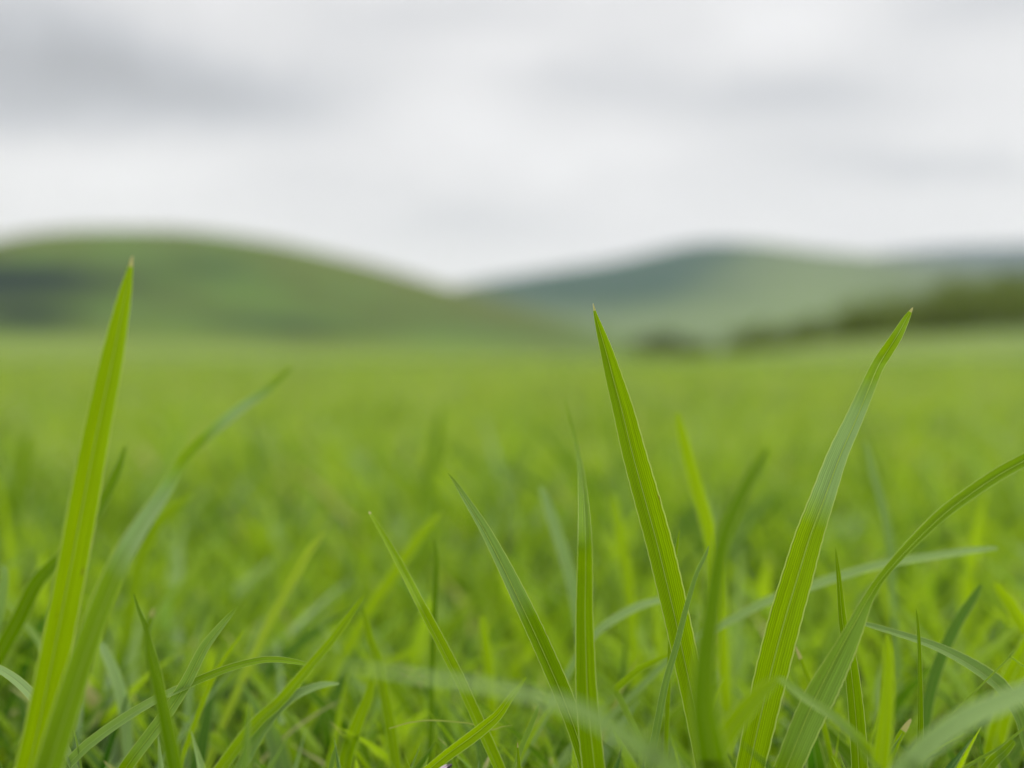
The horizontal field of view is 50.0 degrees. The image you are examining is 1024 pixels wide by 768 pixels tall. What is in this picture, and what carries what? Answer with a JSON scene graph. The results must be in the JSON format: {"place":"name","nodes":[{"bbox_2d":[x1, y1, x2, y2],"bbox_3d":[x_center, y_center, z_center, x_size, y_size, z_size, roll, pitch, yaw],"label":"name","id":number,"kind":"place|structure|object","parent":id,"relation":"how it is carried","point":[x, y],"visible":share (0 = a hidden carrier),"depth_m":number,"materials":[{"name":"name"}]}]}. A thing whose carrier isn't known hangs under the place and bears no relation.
{"place":"outdoors","nodes":[
{"label":"outdoors","id":0,"kind":"place"},
{"bbox_2d":[0,228,720,357],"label":"hill","id":1,"kind":"structure","parent":0,"point":[199,287],"depth_m":345.91,"materials":[{"name":"green plant"}]},
{"bbox_2d":[0,332,1023,767],"bbox_3d":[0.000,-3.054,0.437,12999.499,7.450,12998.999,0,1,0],"label":"ground","id":2,"kind":"structure","parent":0,"point":[978,346],"depth_m":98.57,"materials":[{"name":"green plant"}]},
{"bbox_2d":[0,566,8,628],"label":"grass shoot","id":3,"kind":"object","parent":2,"relation":"on","point":[4,581],"depth_m":0.18,"materials":[{"name":"green plant"}]},
{"bbox_2d":[1,433,30,557],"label":"grass shoot","id":4,"kind":"object","parent":2,"relation":"on","point":[17,490],"depth_m":0.39,"materials":[{"name":"green plant"}]},
{"bbox_2d":[0,665,77,767],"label":"grass shoot","id":5,"kind":"object","parent":2,"relation":"on","point":[23,686],"depth_m":0.15,"materials":[{"name":"green plant"}]},
{"bbox_2d":[0,445,125,665],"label":"grass shoot","id":6,"kind":"object","parent":2,"relation":"on","point":[18,619],"depth_m":0.19,"materials":[{"name":"green plant"}]},
{"bbox_2d":[15,256,132,767],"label":"grass shoot","id":7,"kind":"object","parent":2,"relation":"on","point":[58,637],"depth_m":0.13,"materials":[{"name":"green plant"}]},
{"bbox_2d":[74,730,81,767],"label":"grass shoot","id":8,"kind":"object","parent":2,"relation":"on","point":[77,749],"depth_m":0.15,"materials":[{"name":"green plant"}]},
{"bbox_2d":[99,642,134,767],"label":"grass shoot","id":9,"kind":"object","parent":2,"relation":"on","point":[117,682],"depth_m":0.18,"materials":[{"name":"green plant"}]},
{"bbox_2d":[133,593,166,694],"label":"grass shoot","id":10,"kind":"object","parent":2,"relation":"on","point":[141,617],"depth_m":0.14,"materials":[{"name":"green plant"}]},
{"bbox_2d":[115,493,194,697],"bbox_3d":[-0.075,0.052,0.225,0.019,0.060,0.002,0,1,0],"label":"grass shoot","id":11,"kind":"object","parent":2,"relation":"on","point":[164,517],"depth_m":0.23,"materials":[{"name":"green plant"}]},
{"bbox_2d":[34,366,291,767],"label":"grass shoot","id":12,"kind":"object","parent":2,"relation":"on","point":[57,737],"depth_m":0.12,"materials":[{"name":"green plant"}]},
{"bbox_2d":[144,609,182,767],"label":"grass shoot","id":13,"kind":"object","parent":2,"relation":"on","point":[170,747],"depth_m":0.12,"materials":[{"name":"green plant"}]},
{"bbox_2d":[118,606,237,767],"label":"grass shoot","id":14,"kind":"object","parent":2,"relation":"on","point":[143,743],"depth_m":0.15,"materials":[{"name":"green plant"}]},
{"bbox_2d":[63,656,306,767],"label":"grass shoot","id":15,"kind":"object","parent":2,"relation":"on","point":[91,741],"depth_m":0.15,"materials":[{"name":"green plant"}]},
{"bbox_2d":[181,629,243,761],"bbox_3d":[-0.050,0.060,0.170,0.017,0.045,0.001,0,1,0],"label":"grass shoot","id":16,"kind":"object","parent":2,"relation":"on","point":[203,702],"depth_m":0.17,"materials":[{"name":"green plant"}]},
{"bbox_2d":[206,531,323,766],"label":"grass shoot","id":17,"kind":"object","parent":2,"relation":"on","point":[284,594],"depth_m":0.20,"materials":[{"name":"green plant"}]},
{"bbox_2d":[234,681,338,767],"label":"grass shoot","id":18,"kind":"object","parent":2,"relation":"on","point":[262,731],"depth_m":0.14,"materials":[{"name":"green plant"}]},
{"bbox_2d":[214,595,364,767],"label":"grass shoot","id":19,"kind":"object","parent":2,"relation":"on","point":[260,718],"depth_m":0.14,"materials":[{"name":"green plant"}]},
{"bbox_2d":[328,747,336,767],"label":"grass shoot","id":20,"kind":"object","parent":2,"relation":"on","point":[331,764],"depth_m":0.16,"materials":[{"name":"green plant"}]},
{"bbox_2d":[336,674,374,767],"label":"grass shoot","id":21,"kind":"object","parent":2,"relation":"on","point":[347,751],"depth_m":0.17,"materials":[{"name":"green plant"}]},
{"bbox_2d":[295,512,441,747],"bbox_3d":[-0.030,0.054,0.217,0.033,0.057,0.001,0,1,0],"label":"grass shoot","id":22,"kind":"object","parent":2,"relation":"on","point":[394,574],"depth_m":0.22,"materials":[{"name":"green plant"}]},
{"bbox_2d":[362,607,401,767],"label":"grass shoot","id":23,"kind":"object","parent":2,"relation":"on","point":[391,733],"depth_m":0.18,"materials":[{"name":"green plant"}]},
{"bbox_2d":[421,406,443,581],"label":"grass shoot","id":24,"kind":"object","parent":2,"relation":"on","point":[434,455],"depth_m":0.39,"materials":[{"name":"green plant"}]},
{"bbox_2d":[426,539,438,764],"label":"grass shoot","id":25,"kind":"object","parent":2,"relation":"on","point":[432,649],"depth_m":0.18,"materials":[{"name":"green plant"}]},
{"bbox_2d":[369,512,505,767],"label":"grass shoot","id":26,"kind":"object","parent":2,"relation":"on","point":[477,718],"depth_m":0.15,"materials":[{"name":"green plant"}]},
{"bbox_2d":[440,763,451,767],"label":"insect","id":27,"kind":"object","parent":2,"relation":"on","point":[449,765],"visible":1,"depth_m":0.14},
{"bbox_2d":[389,720,511,729],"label":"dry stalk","id":28,"kind":"object","parent":2,"relation":"on","point":[443,721],"visible":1,"depth_m":0.16,"materials":[{"name":"green plant"}]},
{"bbox_2d":[423,677,525,767],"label":"grass shoot","id":29,"kind":"object","parent":2,"relation":"on","point":[471,737],"depth_m":0.15,"materials":[{"name":"green plant"}]},
{"bbox_2d":[479,616,497,748],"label":"grass shoot","id":30,"kind":"object","parent":2,"relation":"on","point":[489,676],"depth_m":0.20,"materials":[{"name":"green plant"}]},
{"bbox_2d":[319,664,684,767],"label":"grass shoot","id":31,"kind":"object","parent":2,"relation":"on","point":[648,752],"depth_m":0.09,"materials":[{"name":"green plant"}]},
{"bbox_2d":[448,474,581,767],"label":"grass shoot","id":32,"kind":"object","parent":2,"relation":"on","point":[549,662],"depth_m":0.15,"materials":[{"name":"green plant"}]},
{"bbox_2d":[517,743,520,767],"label":"grass shoot","id":33,"kind":"object","parent":2,"relation":"on","point":[518,761],"depth_m":0.15,"materials":[{"name":"green plant"}]},
{"bbox_2d":[513,705,539,767],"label":"grass shoot","id":34,"kind":"object","parent":2,"relation":"on","point":[527,732],"depth_m":0.16,"materials":[{"name":"green plant"}]},
{"bbox_2d":[539,486,576,626],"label":"grass shoot","id":35,"kind":"object","parent":2,"relation":"on","point":[564,555],"depth_m":0.20,"materials":[{"name":"green plant"}]},
{"bbox_2d":[564,397,604,767],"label":"grass shoot","id":36,"kind":"object","parent":2,"relation":"on","point":[591,746],"depth_m":0.14,"materials":[{"name":"green plant"}]},
{"bbox_2d":[521,597,659,767],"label":"grass shoot","id":37,"kind":"object","parent":2,"relation":"on","point":[600,628],"depth_m":0.18,"materials":[{"name":"green plant"}]},
{"bbox_2d":[612,493,641,732],"bbox_3d":[0.024,0.052,0.233,0.006,0.059,0.001,0,1,0],"label":"grass shoot","id":38,"kind":"object","parent":2,"relation":"on","point":[627,579],"depth_m":0.23,"materials":[{"name":"green plant"}]},
{"bbox_2d":[613,654,666,765],"bbox_3d":[0.021,0.062,0.165,0.011,0.043,0.001,0,1,0],"label":"grass shoot","id":39,"kind":"object","parent":2,"relation":"on","point":[625,680],"depth_m":0.17,"materials":[{"name":"green plant"}]},
{"bbox_2d":[593,304,696,767],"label":"grass shoot","id":40,"kind":"object","parent":2,"relation":"on","point":[656,532],"depth_m":0.15,"materials":[{"name":"green plant"}]},
{"bbox_2d":[628,330,700,356],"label":"bush","id":41,"kind":"object","parent":2,"relation":"on","point":[674,342],"visible":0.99,"depth_m":189.12,"materials":[{"name":"green plant"}]},
{"bbox_2d":[664,530,679,751],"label":"grass shoot","id":42,"kind":"object","parent":2,"relation":"on","point":[666,722],"depth_m":0.16,"materials":[{"name":"green plant"}]},
{"bbox_2d":[645,546,708,767],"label":"grass shoot","id":43,"kind":"object","parent":2,"relation":"on","point":[662,699],"depth_m":0.15,"materials":[{"name":"green plant"}]},
{"bbox_2d":[676,412,734,761],"bbox_3d":[0.035,0.044,0.199,0.011,0.077,0.002,0,1,0],"label":"grass shoot","id":44,"kind":"object","parent":2,"relation":"on","point":[704,514],"depth_m":0.20,"materials":[{"name":"green plant"}]},
{"bbox_2d":[691,448,768,767],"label":"grass shoot","id":45,"kind":"object","parent":2,"relation":"on","point":[710,747],"depth_m":0.11,"materials":[{"name":"green plant"}]},
{"bbox_2d":[720,676,778,753],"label":"grass shoot","id":46,"kind":"object","parent":2,"relation":"on","point":[737,719],"depth_m":0.12,"materials":[{"name":"green plant"}]},
{"bbox_2d":[559,547,997,767],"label":"grass shoot","id":47,"kind":"object","parent":2,"relation":"on","point":[755,607],"depth_m":0.18,"materials":[{"name":"green plant"}]},
{"bbox_2d":[795,647,835,767],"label":"grass shoot","id":48,"kind":"object","parent":2,"relation":"on","point":[824,727],"depth_m":0.17,"materials":[{"name":"green plant"}]},
{"bbox_2d":[735,307,912,767],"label":"grass shoot","id":49,"kind":"object","parent":2,"relation":"on","point":[782,630],"depth_m":0.15,"materials":[{"name":"green plant"}]},
{"bbox_2d":[778,676,872,759],"bbox_3d":[0.050,0.059,0.129,0.038,0.050,0.001,0,1,0],"label":"grass shoot","id":50,"kind":"object","parent":2,"relation":"on","point":[854,735],"depth_m":0.13,"materials":[{"name":"green plant"}]},
{"bbox_2d":[835,548,867,767],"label":"grass shoot","id":51,"kind":"object","parent":2,"relation":"on","point":[856,715],"depth_m":0.15,"materials":[{"name":"green plant"}]},
{"bbox_2d":[683,259,1023,355],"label":"woodland","id":52,"kind":"object","parent":2,"relation":"on","point":[964,310],"visible":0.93,"depth_m":240.42,"materials":[{"name":"green plant"}]},
{"bbox_2d":[871,633,893,767],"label":"grass shoot","id":53,"kind":"object","parent":2,"relation":"on","point":[881,753],"depth_m":0.12,"materials":[{"name":"green plant"}]},
{"bbox_2d":[864,441,903,725],"bbox_3d":[0.074,0.047,0.217,0.008,0.071,0.002,0,1,0],"label":"grass shoot","id":54,"kind":"object","parent":2,"relation":"on","point":[883,509],"depth_m":0.22,"materials":[{"name":"green plant"}]},
{"bbox_2d":[773,453,1023,767],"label":"grass shoot","id":55,"kind":"object","parent":2,"relation":"on","point":[825,685],"depth_m":0.14,"materials":[{"name":"green plant"}]},
{"bbox_2d":[889,719,911,767],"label":"grass shoot","id":56,"kind":"object","parent":2,"relation":"on","point":[904,728],"depth_m":0.16,"materials":[{"name":"green plant"}]},
{"bbox_2d":[916,610,923,738],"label":"grass shoot","id":57,"kind":"object","parent":2,"relation":"on","point":[920,726],"depth_m":0.15,"materials":[{"name":"green plant"}]},
{"bbox_2d":[865,622,1023,749],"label":"grass shoot","id":58,"kind":"object","parent":2,"relation":"on","point":[996,681],"depth_m":0.16,"materials":[{"name":"green plant"}]},
{"bbox_2d":[923,584,981,767],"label":"grass shoot","id":59,"kind":"object","parent":2,"relation":"on","point":[940,659],"depth_m":0.18,"materials":[{"name":"green plant"}]},
{"bbox_2d":[892,681,1023,767],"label":"grass shoot","id":60,"kind":"object","parent":2,"relation":"on","point":[921,751],"depth_m":0.11,"materials":[{"name":"green plant"}]},
{"bbox_2d":[952,650,1023,712],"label":"grass shoot","id":61,"kind":"object","parent":2,"relation":"on","point":[990,676],"depth_m":0.15,"materials":[{"name":"green plant"}]},
{"bbox_2d":[962,727,1023,767],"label":"grass shoot","id":62,"kind":"object","parent":2,"relation":"on","point":[969,764],"depth_m":0.15,"materials":[{"name":"green plant"}]},
{"bbox_2d":[981,740,1014,767],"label":"grass shoot","id":63,"kind":"object","parent":2,"relation":"on","point":[993,760],"depth_m":0.15,"materials":[{"name":"green plant"}]},
{"bbox_2d":[979,636,1023,767],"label":"grass shoot","id":64,"kind":"object","parent":2,"relation":"on","point":[1011,675],"depth_m":0.18,"materials":[{"name":"green plant"}]},
{"bbox_2d":[993,582,1023,636],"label":"grass shoot","id":65,"kind":"object","parent":2,"relation":"on","point":[1012,608],"depth_m":0.19,"materials":[{"name":"green plant"}]},
{"bbox_2d":[0,0,1023,286],"label":"sky","id":66,"kind":"structure","parent":0,"point":[451,143],"materials":[{"name":"white"}]},
{"bbox_2d":[453,242,1023,351],"bbox_3d":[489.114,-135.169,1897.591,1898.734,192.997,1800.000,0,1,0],"label":"hill","id":67,"kind":"structure","parent":0,"point":[713,292],"depth_m":1378.87,"materials":[{"name":"green plant"}]},
{"bbox_2d":[871,244,1023,275],"bbox_3d":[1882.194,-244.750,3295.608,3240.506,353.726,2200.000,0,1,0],"label":"hill","id":68,"kind":"structure","parent":0,"point":[988,257],"depth_m":2960.52,"materials":[{"name":"green plant"}]}
]}

